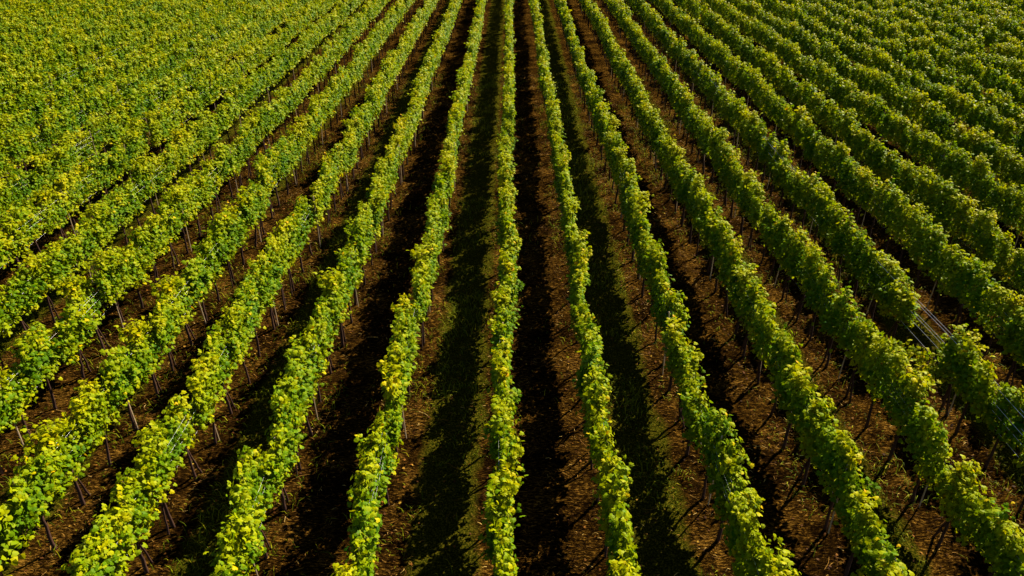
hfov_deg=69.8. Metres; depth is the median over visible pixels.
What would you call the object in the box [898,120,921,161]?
grapevine
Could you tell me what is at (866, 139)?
grapevine
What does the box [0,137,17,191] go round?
grapevine
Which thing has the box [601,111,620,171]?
grapevine
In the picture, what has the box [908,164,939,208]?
grapevine
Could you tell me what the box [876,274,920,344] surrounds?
grapevine
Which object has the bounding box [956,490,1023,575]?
grapevine
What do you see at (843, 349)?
vine trellis
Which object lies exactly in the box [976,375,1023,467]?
grapevine
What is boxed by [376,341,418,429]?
grapevine
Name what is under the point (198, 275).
grapevine
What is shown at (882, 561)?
grapevine
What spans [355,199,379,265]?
grapevine
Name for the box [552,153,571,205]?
grapevine
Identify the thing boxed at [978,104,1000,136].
grapevine
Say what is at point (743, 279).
grapevine
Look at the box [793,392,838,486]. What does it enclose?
grapevine
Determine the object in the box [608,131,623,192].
grapevine
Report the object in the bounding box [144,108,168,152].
grapevine
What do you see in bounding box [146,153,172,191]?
grapevine
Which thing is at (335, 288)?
grapevine
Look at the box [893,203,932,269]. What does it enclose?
grapevine
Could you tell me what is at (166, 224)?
grapevine
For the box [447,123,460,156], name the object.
grapevine
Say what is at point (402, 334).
grapevine
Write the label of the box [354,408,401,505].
grapevine
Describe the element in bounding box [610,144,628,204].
grapevine
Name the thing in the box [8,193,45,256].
grapevine
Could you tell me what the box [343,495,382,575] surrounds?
grapevine
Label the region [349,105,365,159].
grapevine
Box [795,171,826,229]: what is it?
grapevine
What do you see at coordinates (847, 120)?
grapevine
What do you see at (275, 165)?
grapevine
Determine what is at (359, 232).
grapevine
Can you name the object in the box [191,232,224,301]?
grapevine
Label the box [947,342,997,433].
grapevine
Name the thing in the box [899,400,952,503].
grapevine
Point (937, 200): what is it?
grapevine
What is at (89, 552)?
grapevine
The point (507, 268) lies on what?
grapevine
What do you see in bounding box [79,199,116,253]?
grapevine
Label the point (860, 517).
grapevine
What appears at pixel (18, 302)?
grapevine
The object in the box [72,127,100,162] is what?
grapevine
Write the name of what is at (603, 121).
grapevine
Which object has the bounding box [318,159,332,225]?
grapevine
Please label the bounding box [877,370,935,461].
grapevine
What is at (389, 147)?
grapevine
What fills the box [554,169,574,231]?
grapevine
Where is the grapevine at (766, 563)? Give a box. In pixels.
[744,533,801,575]
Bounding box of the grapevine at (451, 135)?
[443,130,457,181]
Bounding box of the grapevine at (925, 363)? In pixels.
[892,338,943,391]
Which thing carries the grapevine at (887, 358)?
on the ground at (546, 500)
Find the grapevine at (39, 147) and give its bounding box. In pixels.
[20,121,50,161]
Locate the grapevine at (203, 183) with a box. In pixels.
[187,166,218,222]
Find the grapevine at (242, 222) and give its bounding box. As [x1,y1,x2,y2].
[221,201,250,264]
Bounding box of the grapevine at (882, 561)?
[850,528,914,575]
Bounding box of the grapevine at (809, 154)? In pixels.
[801,127,827,176]
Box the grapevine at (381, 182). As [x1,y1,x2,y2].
[366,173,392,234]
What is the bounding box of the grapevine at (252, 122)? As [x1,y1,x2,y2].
[241,116,262,160]
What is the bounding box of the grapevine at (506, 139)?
[495,136,514,163]
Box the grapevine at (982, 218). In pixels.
[962,207,997,259]
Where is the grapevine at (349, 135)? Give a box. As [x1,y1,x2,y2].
[342,129,358,179]
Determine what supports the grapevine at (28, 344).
on the ground at (546, 500)
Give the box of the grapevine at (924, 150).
[911,129,942,184]
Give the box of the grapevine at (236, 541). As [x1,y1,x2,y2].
[203,495,266,575]
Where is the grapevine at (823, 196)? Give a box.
[807,182,836,242]
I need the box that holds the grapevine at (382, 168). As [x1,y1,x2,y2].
[373,157,395,220]
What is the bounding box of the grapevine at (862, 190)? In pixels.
[849,166,877,226]
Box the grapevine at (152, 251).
[123,213,165,291]
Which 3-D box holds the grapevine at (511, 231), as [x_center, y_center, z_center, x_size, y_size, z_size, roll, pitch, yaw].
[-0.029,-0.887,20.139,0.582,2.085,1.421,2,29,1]
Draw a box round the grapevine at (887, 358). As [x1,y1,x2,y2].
[859,331,910,427]
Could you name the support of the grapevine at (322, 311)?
on the ground at (546, 500)
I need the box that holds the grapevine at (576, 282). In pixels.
[566,266,586,342]
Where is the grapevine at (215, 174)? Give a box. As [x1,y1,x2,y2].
[199,158,226,212]
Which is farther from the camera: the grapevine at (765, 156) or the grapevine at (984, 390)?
the grapevine at (765, 156)
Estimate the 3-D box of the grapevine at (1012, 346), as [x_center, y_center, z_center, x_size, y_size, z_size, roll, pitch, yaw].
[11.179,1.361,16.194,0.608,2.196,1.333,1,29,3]
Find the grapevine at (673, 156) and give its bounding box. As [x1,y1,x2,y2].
[662,142,685,199]
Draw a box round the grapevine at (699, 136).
[695,114,712,162]
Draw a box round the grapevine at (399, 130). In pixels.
[393,119,408,175]
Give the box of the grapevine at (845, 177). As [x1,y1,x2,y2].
[835,156,865,210]
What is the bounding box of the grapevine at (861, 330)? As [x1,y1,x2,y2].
[836,312,878,403]
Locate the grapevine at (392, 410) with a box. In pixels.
[380,372,407,463]
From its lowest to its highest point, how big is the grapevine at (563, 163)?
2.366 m
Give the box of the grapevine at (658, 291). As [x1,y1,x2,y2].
[647,269,674,342]
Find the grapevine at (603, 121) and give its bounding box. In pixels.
[598,109,609,161]
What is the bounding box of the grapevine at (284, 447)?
[252,423,306,512]
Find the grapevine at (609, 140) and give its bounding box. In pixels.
[603,130,616,180]
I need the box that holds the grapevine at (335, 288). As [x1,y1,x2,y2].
[313,266,351,346]
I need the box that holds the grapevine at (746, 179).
[735,169,762,236]
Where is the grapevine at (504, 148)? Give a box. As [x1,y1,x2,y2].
[496,142,515,178]
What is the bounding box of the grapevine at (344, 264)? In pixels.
[336,247,359,323]
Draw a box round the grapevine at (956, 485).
[931,454,987,547]
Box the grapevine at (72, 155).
[58,130,81,171]
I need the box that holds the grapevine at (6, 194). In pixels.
[0,178,19,235]
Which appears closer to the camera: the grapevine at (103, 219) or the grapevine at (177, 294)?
the grapevine at (177, 294)
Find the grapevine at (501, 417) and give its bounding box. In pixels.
[482,389,520,463]
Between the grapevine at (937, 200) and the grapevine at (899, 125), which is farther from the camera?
the grapevine at (899, 125)
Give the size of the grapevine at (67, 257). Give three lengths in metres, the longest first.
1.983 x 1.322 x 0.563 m
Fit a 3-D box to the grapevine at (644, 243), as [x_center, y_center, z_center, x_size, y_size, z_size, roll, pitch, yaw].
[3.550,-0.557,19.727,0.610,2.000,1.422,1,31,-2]
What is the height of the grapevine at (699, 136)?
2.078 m
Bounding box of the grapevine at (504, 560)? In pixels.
[488,517,518,575]
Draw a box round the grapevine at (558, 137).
[549,131,566,180]
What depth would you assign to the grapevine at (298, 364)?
14.44 m
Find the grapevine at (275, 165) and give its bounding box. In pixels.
[258,144,283,206]
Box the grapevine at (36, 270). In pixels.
[11,250,64,322]
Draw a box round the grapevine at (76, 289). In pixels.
[54,271,108,352]
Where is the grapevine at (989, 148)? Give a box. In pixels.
[971,130,1006,173]
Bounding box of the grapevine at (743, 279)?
[728,263,758,334]
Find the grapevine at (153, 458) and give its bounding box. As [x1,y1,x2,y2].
[131,420,178,534]
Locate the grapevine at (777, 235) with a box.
[760,213,792,278]
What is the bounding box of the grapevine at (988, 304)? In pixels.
[970,282,1023,358]
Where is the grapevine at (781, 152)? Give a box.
[765,139,793,196]
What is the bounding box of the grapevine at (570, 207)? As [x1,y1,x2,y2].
[561,196,580,261]
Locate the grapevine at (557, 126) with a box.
[548,119,563,146]
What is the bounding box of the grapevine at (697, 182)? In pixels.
[686,173,708,243]
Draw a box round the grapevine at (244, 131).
[236,123,255,178]
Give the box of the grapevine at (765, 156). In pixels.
[756,130,780,182]
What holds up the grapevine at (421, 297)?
on the ground at (546, 500)
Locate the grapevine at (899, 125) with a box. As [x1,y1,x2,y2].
[883,114,910,150]
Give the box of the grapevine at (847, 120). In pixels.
[835,107,856,144]
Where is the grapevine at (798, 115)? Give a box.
[785,105,807,159]
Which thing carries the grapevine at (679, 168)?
on the ground at (546, 500)
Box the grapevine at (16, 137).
[1,126,33,174]
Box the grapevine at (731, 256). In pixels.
[717,232,746,316]
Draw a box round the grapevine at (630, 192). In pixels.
[621,184,639,244]
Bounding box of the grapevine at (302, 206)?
[293,195,317,255]
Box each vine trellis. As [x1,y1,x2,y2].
[0,50,336,447]
[6,53,255,263]
[14,45,195,172]
[17,52,217,198]
[18,58,372,536]
[50,71,294,288]
[99,77,397,559]
[238,42,439,575]
[358,55,471,554]
[577,80,752,554]
[611,68,895,559]
[664,93,1021,575]
[675,61,1023,461]
[747,77,1015,331]
[751,46,1023,279]
[779,62,1021,251]
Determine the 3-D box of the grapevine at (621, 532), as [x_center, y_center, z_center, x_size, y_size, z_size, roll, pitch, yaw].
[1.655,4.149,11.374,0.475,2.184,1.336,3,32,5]
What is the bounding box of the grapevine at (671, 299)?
[657,288,690,364]
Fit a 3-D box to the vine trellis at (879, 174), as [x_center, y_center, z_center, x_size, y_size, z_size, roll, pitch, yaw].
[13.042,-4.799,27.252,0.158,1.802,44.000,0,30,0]
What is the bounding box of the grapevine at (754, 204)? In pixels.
[745,181,765,250]
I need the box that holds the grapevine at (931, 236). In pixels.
[904,219,949,292]
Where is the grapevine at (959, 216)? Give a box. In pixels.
[935,189,979,247]
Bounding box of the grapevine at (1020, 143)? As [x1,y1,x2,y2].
[1012,125,1023,173]
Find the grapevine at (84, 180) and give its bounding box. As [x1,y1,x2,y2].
[72,161,104,218]
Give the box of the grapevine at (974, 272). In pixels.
[943,253,1000,339]
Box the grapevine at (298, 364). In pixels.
[283,341,323,435]
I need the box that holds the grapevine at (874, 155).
[862,137,888,181]
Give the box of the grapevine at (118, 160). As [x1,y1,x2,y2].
[107,143,129,188]
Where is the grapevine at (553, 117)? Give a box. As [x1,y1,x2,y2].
[547,112,560,147]
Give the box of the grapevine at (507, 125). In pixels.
[500,117,517,150]
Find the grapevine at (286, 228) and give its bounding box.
[264,216,298,295]
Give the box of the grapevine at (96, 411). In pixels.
[67,374,120,466]
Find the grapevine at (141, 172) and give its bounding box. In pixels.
[126,155,156,213]
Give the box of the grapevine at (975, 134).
[959,124,988,164]
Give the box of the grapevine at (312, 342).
[289,320,330,402]
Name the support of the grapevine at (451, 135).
on the ground at (546, 500)
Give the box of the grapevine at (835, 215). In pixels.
[815,203,848,263]
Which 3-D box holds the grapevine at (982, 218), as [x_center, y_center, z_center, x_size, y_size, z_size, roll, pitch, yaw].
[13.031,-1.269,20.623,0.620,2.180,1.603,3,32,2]
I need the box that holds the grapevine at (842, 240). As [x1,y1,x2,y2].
[828,209,861,282]
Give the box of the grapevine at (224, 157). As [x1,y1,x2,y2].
[213,143,237,197]
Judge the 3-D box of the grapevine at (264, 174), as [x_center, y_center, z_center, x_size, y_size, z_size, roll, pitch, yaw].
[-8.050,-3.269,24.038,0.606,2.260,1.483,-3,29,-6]
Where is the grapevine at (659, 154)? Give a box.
[654,127,667,179]
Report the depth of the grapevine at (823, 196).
21.71 m
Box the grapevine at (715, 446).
[694,400,747,499]
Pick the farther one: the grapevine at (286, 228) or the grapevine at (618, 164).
the grapevine at (618, 164)
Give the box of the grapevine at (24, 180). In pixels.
[1,162,38,203]
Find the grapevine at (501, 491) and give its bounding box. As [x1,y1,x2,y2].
[478,459,524,563]
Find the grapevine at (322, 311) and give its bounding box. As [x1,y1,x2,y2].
[309,296,343,373]
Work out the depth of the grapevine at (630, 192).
22.10 m
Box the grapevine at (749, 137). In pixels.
[742,110,762,166]
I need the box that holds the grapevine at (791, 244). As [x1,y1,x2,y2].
[775,226,810,302]
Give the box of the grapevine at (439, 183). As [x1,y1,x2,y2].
[432,170,448,208]
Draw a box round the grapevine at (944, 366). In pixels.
[933,323,994,416]
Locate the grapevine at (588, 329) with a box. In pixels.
[574,313,603,374]
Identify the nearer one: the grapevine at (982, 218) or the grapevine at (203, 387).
the grapevine at (203, 387)
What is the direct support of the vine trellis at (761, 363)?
on the ground at (546, 500)
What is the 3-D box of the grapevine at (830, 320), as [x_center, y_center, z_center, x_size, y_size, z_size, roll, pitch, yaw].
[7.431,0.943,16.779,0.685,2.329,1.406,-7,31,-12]
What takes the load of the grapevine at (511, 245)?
on the ground at (546, 500)
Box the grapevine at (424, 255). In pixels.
[406,242,438,317]
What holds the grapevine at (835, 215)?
on the ground at (546, 500)
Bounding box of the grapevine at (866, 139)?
[852,129,874,166]
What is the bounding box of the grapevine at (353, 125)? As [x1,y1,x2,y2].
[341,116,362,168]
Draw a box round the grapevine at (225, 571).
[210,556,237,575]
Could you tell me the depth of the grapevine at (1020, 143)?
27.27 m
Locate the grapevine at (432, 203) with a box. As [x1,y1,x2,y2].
[425,195,448,264]
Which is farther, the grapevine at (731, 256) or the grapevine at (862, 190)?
the grapevine at (862, 190)
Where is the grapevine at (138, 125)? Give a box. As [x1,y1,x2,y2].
[123,117,149,158]
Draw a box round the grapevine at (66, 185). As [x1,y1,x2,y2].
[46,168,87,234]
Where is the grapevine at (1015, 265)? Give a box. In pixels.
[1001,244,1023,297]
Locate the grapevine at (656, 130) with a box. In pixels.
[648,118,663,169]
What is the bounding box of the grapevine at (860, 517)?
[833,483,888,575]
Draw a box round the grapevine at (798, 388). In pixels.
[771,358,818,449]
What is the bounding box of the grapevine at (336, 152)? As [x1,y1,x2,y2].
[326,143,347,199]
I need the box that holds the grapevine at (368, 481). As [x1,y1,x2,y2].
[346,446,390,549]
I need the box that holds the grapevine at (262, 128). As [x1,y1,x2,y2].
[248,107,273,155]
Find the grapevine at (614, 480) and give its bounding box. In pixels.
[591,450,634,557]
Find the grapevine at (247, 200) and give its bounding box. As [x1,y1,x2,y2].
[234,183,262,246]
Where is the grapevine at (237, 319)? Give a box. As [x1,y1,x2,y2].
[215,299,253,383]
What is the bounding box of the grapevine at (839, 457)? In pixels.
[815,429,881,529]
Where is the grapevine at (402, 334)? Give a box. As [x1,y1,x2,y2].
[387,310,418,397]
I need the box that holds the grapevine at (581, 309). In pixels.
[570,297,593,352]
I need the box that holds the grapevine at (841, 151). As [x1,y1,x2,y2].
[825,141,859,199]
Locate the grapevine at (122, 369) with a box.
[96,339,144,430]
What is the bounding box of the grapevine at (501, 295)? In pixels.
[491,281,515,329]
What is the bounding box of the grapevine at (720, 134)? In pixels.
[704,127,729,184]
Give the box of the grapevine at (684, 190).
[674,168,703,226]
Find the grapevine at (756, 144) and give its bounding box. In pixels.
[749,118,770,174]
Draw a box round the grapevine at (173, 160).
[158,139,182,185]
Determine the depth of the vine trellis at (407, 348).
15.07 m
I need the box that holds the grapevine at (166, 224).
[148,198,183,269]
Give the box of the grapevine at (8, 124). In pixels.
[0,113,24,156]
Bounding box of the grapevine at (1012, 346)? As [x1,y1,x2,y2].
[996,306,1023,387]
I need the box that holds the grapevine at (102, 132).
[83,112,112,167]
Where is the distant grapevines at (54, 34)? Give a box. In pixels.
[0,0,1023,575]
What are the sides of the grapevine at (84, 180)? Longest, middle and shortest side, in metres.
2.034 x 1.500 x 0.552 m
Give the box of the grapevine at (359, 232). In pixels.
[343,212,372,285]
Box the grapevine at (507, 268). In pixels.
[494,249,524,310]
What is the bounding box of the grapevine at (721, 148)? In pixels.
[712,140,735,193]
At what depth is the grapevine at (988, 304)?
16.96 m
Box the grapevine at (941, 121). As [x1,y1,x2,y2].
[928,104,955,149]
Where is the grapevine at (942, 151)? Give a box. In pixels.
[927,139,959,183]
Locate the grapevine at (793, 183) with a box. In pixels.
[784,166,803,221]
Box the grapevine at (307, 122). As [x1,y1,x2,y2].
[293,113,315,164]
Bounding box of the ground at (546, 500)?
[0,0,1023,575]
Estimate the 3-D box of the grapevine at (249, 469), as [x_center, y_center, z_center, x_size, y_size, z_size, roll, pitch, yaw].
[-4.159,3.598,12.000,0.521,2.401,1.508,-2,30,0]
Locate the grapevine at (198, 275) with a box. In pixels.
[180,253,215,320]
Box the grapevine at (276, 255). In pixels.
[260,232,291,309]
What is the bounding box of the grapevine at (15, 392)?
[0,361,38,439]
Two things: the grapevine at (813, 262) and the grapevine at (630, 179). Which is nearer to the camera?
the grapevine at (813, 262)
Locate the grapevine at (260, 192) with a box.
[246,179,272,236]
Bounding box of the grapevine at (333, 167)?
[319,151,339,211]
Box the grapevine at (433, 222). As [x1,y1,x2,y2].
[423,206,446,281]
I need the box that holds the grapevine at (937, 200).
[922,176,958,227]
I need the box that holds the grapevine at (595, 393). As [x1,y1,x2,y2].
[576,366,612,469]
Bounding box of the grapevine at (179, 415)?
[151,390,205,480]
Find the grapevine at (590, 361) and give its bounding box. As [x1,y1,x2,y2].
[571,336,610,426]
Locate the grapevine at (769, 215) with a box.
[756,200,780,263]
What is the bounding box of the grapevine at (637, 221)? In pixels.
[627,207,650,278]
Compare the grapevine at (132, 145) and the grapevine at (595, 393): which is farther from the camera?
the grapevine at (132, 145)
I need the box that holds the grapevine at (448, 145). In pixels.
[441,134,457,194]
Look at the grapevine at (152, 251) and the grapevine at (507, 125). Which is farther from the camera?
the grapevine at (507, 125)
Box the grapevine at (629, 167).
[618,156,637,217]
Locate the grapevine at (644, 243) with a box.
[635,227,655,297]
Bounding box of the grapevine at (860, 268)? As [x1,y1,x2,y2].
[845,229,883,304]
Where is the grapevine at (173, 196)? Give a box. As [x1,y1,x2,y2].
[158,181,192,253]
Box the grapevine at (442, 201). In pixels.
[429,185,451,251]
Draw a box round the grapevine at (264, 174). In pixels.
[250,151,274,218]
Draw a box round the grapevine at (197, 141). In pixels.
[184,120,205,173]
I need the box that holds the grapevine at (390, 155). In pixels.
[383,149,398,208]
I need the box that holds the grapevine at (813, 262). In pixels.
[793,240,827,321]
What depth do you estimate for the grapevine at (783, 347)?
15.04 m
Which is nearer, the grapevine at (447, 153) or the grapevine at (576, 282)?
the grapevine at (576, 282)
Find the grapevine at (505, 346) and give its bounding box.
[489,336,513,393]
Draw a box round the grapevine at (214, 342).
[197,324,243,414]
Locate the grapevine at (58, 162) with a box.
[44,142,74,195]
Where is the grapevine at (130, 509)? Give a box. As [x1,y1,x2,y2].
[99,467,170,573]
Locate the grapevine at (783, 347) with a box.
[762,324,810,414]
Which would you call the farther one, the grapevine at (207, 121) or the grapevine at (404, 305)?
the grapevine at (207, 121)
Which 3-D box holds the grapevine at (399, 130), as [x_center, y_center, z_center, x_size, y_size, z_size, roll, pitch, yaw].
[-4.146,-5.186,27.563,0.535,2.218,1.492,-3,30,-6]
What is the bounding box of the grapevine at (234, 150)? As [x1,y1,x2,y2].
[227,135,246,186]
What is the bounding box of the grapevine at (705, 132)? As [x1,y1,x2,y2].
[697,116,715,173]
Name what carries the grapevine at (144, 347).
on the ground at (546, 500)
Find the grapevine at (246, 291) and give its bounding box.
[227,272,265,356]
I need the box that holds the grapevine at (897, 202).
[878,186,911,257]
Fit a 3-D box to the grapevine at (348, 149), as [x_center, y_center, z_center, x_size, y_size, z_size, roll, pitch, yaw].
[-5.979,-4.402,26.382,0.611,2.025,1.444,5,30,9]
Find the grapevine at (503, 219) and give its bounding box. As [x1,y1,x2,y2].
[494,208,515,249]
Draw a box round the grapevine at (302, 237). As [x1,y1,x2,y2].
[289,210,310,273]
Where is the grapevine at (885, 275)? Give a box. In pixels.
[863,254,909,320]
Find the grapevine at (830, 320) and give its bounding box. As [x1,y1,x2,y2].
[816,281,862,367]
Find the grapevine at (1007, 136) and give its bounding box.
[990,116,1016,161]
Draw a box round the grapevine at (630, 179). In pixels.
[617,172,641,230]
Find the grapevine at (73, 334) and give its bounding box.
[50,299,99,378]
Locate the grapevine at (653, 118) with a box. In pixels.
[647,108,659,158]
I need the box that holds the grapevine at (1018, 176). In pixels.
[1005,158,1023,212]
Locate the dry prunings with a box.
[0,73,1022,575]
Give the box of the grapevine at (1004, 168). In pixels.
[990,146,1021,185]
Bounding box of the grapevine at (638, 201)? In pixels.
[626,191,653,261]
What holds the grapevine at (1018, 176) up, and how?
on the ground at (546, 500)
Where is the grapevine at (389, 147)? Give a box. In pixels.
[385,143,398,196]
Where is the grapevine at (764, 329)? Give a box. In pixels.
[749,292,778,383]
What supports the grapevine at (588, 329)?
on the ground at (546, 500)
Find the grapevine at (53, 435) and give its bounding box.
[20,412,93,505]
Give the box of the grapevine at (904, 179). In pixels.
[890,159,919,200]
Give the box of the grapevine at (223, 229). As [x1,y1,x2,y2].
[198,210,238,287]
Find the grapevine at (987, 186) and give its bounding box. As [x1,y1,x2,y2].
[972,173,1005,219]
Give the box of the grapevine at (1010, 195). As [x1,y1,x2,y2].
[992,181,1023,247]
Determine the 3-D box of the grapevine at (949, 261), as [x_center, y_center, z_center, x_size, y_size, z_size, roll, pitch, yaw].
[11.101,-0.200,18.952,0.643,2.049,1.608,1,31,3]
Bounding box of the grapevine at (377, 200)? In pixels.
[369,186,388,252]
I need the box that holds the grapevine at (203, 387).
[185,354,225,444]
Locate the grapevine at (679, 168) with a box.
[664,160,689,212]
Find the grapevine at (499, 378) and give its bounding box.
[486,349,521,425]
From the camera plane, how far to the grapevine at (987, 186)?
22.90 m
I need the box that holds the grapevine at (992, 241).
[977,222,1014,280]
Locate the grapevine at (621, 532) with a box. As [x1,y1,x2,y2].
[604,493,635,575]
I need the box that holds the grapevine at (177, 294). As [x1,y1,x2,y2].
[147,271,197,346]
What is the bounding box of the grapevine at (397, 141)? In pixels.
[385,132,403,184]
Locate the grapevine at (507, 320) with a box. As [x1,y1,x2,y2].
[487,304,520,353]
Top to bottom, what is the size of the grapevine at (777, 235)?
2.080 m
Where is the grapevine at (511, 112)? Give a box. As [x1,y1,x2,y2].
[500,103,516,133]
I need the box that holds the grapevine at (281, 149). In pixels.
[270,135,293,194]
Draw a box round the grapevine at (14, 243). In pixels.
[0,210,32,278]
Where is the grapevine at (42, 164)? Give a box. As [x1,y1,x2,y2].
[25,154,57,192]
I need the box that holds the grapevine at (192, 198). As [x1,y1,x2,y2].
[175,174,204,237]
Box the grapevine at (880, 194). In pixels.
[866,177,896,241]
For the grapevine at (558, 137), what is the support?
on the ground at (546, 500)
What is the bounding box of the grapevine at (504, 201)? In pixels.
[495,189,512,232]
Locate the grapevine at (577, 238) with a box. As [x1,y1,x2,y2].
[566,229,590,278]
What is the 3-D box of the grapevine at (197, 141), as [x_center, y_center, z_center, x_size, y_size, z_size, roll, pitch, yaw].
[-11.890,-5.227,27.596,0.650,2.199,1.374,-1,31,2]
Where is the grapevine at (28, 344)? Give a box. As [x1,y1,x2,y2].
[6,320,62,409]
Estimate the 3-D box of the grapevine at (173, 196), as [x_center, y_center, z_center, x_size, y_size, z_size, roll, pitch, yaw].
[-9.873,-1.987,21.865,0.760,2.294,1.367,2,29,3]
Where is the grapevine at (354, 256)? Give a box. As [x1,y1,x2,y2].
[334,238,363,304]
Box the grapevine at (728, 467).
[707,449,759,541]
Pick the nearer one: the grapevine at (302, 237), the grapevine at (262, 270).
the grapevine at (262, 270)
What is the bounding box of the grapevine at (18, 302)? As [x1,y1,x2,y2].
[0,275,40,334]
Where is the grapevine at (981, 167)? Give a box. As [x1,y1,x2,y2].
[958,152,993,212]
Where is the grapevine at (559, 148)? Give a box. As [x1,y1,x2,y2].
[549,141,567,193]
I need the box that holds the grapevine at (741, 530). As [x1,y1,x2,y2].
[722,490,773,575]
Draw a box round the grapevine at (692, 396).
[676,370,709,455]
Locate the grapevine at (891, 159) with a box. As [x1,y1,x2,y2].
[878,150,902,186]
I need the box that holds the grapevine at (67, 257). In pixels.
[36,237,78,299]
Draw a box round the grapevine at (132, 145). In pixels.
[120,128,142,167]
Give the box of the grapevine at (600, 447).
[583,405,617,501]
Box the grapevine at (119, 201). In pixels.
[98,187,132,245]
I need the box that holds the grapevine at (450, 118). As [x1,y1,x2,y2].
[446,112,458,140]
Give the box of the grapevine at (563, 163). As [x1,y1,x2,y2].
[556,149,570,218]
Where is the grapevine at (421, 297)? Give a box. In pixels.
[409,262,431,349]
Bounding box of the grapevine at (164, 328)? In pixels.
[148,293,186,371]
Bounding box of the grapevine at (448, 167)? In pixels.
[437,155,458,217]
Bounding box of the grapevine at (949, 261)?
[926,244,969,312]
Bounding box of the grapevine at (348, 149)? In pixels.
[337,138,357,191]
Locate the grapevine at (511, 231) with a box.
[501,221,521,269]
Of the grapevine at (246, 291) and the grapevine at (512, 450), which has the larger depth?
the grapevine at (246, 291)
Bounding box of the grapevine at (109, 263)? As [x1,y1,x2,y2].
[82,245,131,326]
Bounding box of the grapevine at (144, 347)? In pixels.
[115,316,163,397]
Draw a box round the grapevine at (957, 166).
[937,148,973,188]
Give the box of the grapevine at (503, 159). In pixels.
[495,149,514,186]
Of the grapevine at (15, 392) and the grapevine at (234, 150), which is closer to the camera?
the grapevine at (15, 392)
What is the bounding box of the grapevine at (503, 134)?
[497,126,513,158]
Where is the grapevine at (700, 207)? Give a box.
[691,187,717,256]
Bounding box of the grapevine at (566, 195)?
[559,187,577,241]
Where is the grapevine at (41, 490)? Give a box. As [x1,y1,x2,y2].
[2,445,67,549]
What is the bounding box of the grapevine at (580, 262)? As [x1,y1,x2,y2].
[568,241,592,322]
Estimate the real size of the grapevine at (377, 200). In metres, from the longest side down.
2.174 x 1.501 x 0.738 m
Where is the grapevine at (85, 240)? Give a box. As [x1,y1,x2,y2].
[65,217,108,283]
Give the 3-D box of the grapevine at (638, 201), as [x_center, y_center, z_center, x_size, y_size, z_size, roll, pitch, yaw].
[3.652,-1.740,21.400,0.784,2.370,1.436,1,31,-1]
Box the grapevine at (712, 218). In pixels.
[697,205,722,273]
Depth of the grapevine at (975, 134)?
26.93 m
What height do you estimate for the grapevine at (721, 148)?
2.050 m
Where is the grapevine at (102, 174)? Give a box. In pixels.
[88,151,115,194]
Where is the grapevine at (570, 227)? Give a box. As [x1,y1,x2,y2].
[563,220,577,280]
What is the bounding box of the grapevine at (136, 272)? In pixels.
[114,239,150,307]
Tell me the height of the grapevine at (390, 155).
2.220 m
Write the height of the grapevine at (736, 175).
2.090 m
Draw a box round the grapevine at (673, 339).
[660,313,687,391]
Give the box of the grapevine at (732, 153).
[717,146,740,206]
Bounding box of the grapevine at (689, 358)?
[668,337,709,427]
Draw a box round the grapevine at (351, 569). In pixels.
[330,548,372,575]
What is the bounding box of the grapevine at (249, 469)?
[226,445,277,558]
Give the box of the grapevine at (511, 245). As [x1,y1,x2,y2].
[496,236,521,281]
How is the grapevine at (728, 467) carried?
on the ground at (546, 500)
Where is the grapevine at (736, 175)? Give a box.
[725,157,743,217]
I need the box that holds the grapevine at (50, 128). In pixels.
[39,108,63,149]
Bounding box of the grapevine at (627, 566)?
[606,542,641,575]
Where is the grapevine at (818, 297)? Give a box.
[802,259,841,340]
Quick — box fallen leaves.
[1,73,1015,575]
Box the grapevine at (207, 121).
[197,108,221,161]
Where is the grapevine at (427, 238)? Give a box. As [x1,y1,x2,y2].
[421,228,439,300]
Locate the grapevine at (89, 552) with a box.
[60,514,128,575]
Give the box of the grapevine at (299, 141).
[285,122,306,172]
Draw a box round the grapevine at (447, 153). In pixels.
[439,149,455,206]
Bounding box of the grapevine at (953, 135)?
[943,120,970,152]
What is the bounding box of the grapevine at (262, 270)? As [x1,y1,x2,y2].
[247,250,280,329]
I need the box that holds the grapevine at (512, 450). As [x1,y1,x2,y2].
[492,425,527,513]
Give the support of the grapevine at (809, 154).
on the ground at (546, 500)
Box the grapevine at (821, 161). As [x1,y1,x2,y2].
[811,135,834,181]
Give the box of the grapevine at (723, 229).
[707,217,734,292]
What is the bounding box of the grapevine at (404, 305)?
[391,293,420,368]
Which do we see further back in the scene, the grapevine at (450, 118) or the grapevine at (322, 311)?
the grapevine at (450, 118)
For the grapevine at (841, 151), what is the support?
on the ground at (546, 500)
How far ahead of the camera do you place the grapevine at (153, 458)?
12.28 m
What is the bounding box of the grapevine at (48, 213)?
[31,187,70,239]
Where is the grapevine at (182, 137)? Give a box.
[168,126,195,180]
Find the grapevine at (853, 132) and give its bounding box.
[842,121,862,158]
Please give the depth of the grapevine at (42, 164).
24.39 m
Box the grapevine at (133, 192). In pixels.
[113,177,144,226]
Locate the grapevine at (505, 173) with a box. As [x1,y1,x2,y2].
[496,162,516,201]
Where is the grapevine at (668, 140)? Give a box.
[660,133,675,188]
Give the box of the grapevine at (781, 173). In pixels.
[771,156,794,209]
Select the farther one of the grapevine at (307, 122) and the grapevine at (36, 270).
the grapevine at (307, 122)
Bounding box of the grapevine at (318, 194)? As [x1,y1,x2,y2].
[309,179,327,242]
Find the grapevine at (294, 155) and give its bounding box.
[281,133,301,183]
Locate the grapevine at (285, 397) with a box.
[264,371,306,476]
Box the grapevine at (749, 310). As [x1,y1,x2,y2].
[738,277,776,357]
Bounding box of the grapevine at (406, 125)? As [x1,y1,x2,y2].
[395,114,412,164]
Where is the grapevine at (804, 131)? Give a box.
[793,112,816,169]
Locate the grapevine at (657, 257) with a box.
[642,238,674,314]
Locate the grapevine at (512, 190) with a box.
[496,182,518,219]

